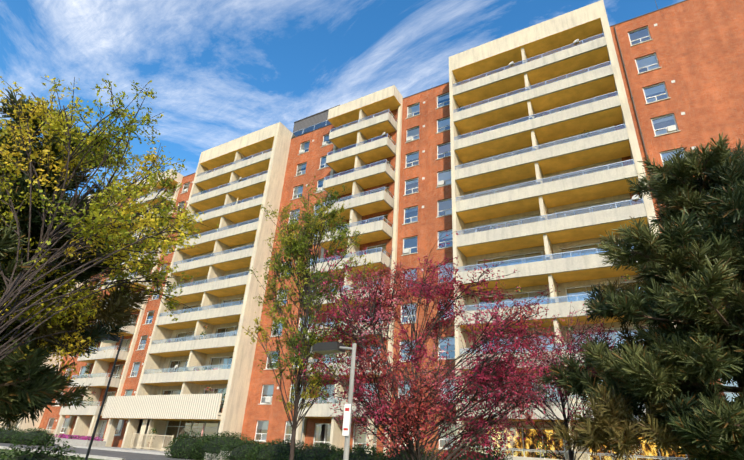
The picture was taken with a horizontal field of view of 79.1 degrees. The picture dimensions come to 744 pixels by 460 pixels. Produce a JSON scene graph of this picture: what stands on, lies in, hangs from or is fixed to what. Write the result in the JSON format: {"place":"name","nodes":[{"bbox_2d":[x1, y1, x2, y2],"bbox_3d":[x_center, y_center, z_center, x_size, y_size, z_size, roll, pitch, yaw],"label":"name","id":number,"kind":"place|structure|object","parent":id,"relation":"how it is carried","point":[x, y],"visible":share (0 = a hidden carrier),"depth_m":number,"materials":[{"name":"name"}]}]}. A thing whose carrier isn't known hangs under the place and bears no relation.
{"place":"outdoors","nodes":[
{"label":"outdoors","id":0,"kind":"place"},
{"bbox_2d":[0,447,164,459],"bbox_3d":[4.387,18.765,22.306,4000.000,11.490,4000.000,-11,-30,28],"label":"ground","id":1,"kind":"structure","parent":0,"point":[11,452],"depth_m":23.86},
{"bbox_2d":[0,425,26,442],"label":"shrub","id":2,"kind":"object","parent":1,"relation":"on","point":[7,436],"visible":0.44,"depth_m":36.47,"materials":[{"name":"green plant"}]},
{"bbox_2d":[10,427,55,445],"bbox_3d":[-26.797,16.685,35.809,3.134,1.871,3.777,13,-27,-19],"label":"shrub","id":3,"kind":"object","parent":1,"relation":"on","point":[39,433],"visible":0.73,"depth_m":35.14,"materials":[{"name":"green plant"}]},
{"bbox_2d":[0,436,83,459],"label":"shrub","id":4,"kind":"object","parent":1,"relation":"on","point":[40,455],"visible":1,"depth_m":7.49,"materials":[{"name":"green plant"}]},
{"bbox_2d":[0,89,155,432],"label":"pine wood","id":5,"kind":"object","parent":1,"relation":"on","point":[31,385],"visible":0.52,"depth_m":8.50,"materials":[{"name":"green plant"}]},
{"bbox_2d":[85,334,123,459],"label":"lamp post","id":6,"kind":"object","parent":1,"relation":"on","point":[113,340],"visible":0.75,"depth_m":13.24,"materials":[{"name":"grey metal"}]},
{"bbox_2d":[0,74,218,380],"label":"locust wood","id":7,"kind":"object","parent":1,"relation":"on","point":[118,217],"visible":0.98,"depth_m":8.00,"materials":[{"name":"yellow plant"}]},
{"bbox_2d":[164,431,212,459],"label":"shrub","id":8,"kind":"object","parent":1,"relation":"on","point":[179,448],"visible":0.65,"depth_m":27.03,"materials":[{"name":"green plant"}]},
{"bbox_2d":[204,451,229,459],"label":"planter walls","id":9,"kind":"structure","parent":1,"relation":"on","point":[214,458],"depth_m":25.69,"materials":[{"name":"concrete"}]},
{"bbox_2d":[189,431,255,459],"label":"shrub","id":10,"kind":"object","parent":1,"relation":"on","point":[215,444],"visible":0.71,"depth_m":26.22,"materials":[{"name":"green plant"}]},
{"bbox_2d":[221,440,266,459],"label":"shrub","id":11,"kind":"object","parent":1,"relation":"on","point":[240,451],"visible":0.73,"depth_m":23.50,"materials":[{"name":"green plant"}]},
{"bbox_2d":[242,438,310,459],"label":"shrub","id":12,"kind":"object","parent":1,"relation":"on","point":[277,450],"visible":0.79,"depth_m":21.57,"materials":[{"name":"green plant"}]},
{"bbox_2d":[242,176,384,459],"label":"tree","id":13,"kind":"object","parent":1,"relation":"on","point":[299,246],"visible":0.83,"depth_m":14.60,"materials":[{"name":"green plant"}]},
{"bbox_2d":[284,442,343,459],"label":"shrub","id":14,"kind":"object","parent":1,"relation":"on","point":[320,452],"visible":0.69,"depth_m":19.77,"materials":[{"name":"green plant"}]},
{"bbox_2d":[313,341,356,459],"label":"lamp post","id":15,"kind":"object","parent":1,"relation":"on","point":[328,347],"visible":1,"depth_m":9.54,"materials":[{"name":"grey metal"}]},
{"bbox_2d":[324,443,382,459],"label":"shrub","id":16,"kind":"object","parent":1,"relation":"on","point":[358,455],"visible":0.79,"depth_m":18.20,"materials":[{"name":"green plant"}]},
{"bbox_2d":[0,0,743,459],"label":"apartment building","id":17,"kind":"structure","parent":1,"relation":"on","point":[540,172],"depth_m":34.61,"materials":[{"name":"beige concrete"}]},
{"bbox_2d":[55,23,695,422],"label":"downpipes and vents","id":18,"kind":"object","parent":17,"relation":"attached to","point":[637,121],"visible":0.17,"depth_m":31.39,"materials":[{"name":"white painted metal"},{"name":"dark painted metal"}]},
{"bbox_2d":[76,39,677,459],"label":"balcony furniture","id":19,"kind":"object","parent":17,"relation":"attached to","point":[518,287],"visible":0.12,"depth_m":35.58,"materials":[{"name":"white plastic"}]},
{"bbox_2d":[368,446,446,459],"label":"shrub","id":20,"kind":"object","parent":1,"relation":"on","point":[385,457],"visible":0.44,"depth_m":16.50,"materials":[{"name":"green plant"}]},
{"bbox_2d":[291,230,573,459],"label":"crab apple tree","id":21,"kind":"object","parent":1,"relation":"on","point":[477,382],"visible":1,"depth_m":10.83,"materials":[{"name":"purple plant"}]},
{"bbox_2d":[446,438,512,459],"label":"shrub","id":22,"kind":"object","parent":1,"relation":"on","point":[465,457],"visible":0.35,"depth_m":15.88,"materials":[{"name":"green plant"}]},
{"bbox_2d":[463,302,648,459],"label":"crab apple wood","id":23,"kind":"object","parent":1,"relation":"on","point":[563,402],"visible":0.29,"depth_m":13.57,"materials":[{"name":"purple plant"}]},
{"bbox_2d":[537,132,743,459],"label":"pine tree","id":24,"kind":"object","parent":1,"relation":"on","point":[692,254],"visible":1,"depth_m":9.49,"materials":[{"name":"green plant"}]},
{"bbox_2d":[0,443,199,459],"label":"driveway and paths","id":25,"kind":"structure","parent":0,"point":[111,453],"depth_m":29.48,"materials":[{"name":"concrete"}]},
{"bbox_2d":[30,427,55,436],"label":"fence","id":26,"kind":"object","parent":25,"relation":"on","point":[47,430],"visible":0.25,"depth_m":42.85,"materials":[{"name":"beige"}]},
{"bbox_2d":[48,434,105,446],"bbox_3d":[-25.369,18.089,38.797,5.800,0.800,1.600,-11,-30,28],"label":"flower planter","id":27,"kind":"object","parent":25,"relation":"on","point":[79,440],"visible":0.92,"depth_m":37.88,"materials":[{"name":"concrete"}]},
{"bbox_2d":[130,433,173,450],"bbox_3d":[-18.052,17.316,36.815,5.080,1.200,0.080,-11,-30,28],"label":"entrance fence","id":28,"kind":"object","parent":25,"relation":"on","point":[151,440],"visible":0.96,"depth_m":36.81,"materials":[{"name":"beige metal"}]},
{"bbox_2d":[0,0,683,196],"label":"sky","id":29,"kind":"structure","parent":0,"point":[220,72],"materials":[{"name":"blue"}]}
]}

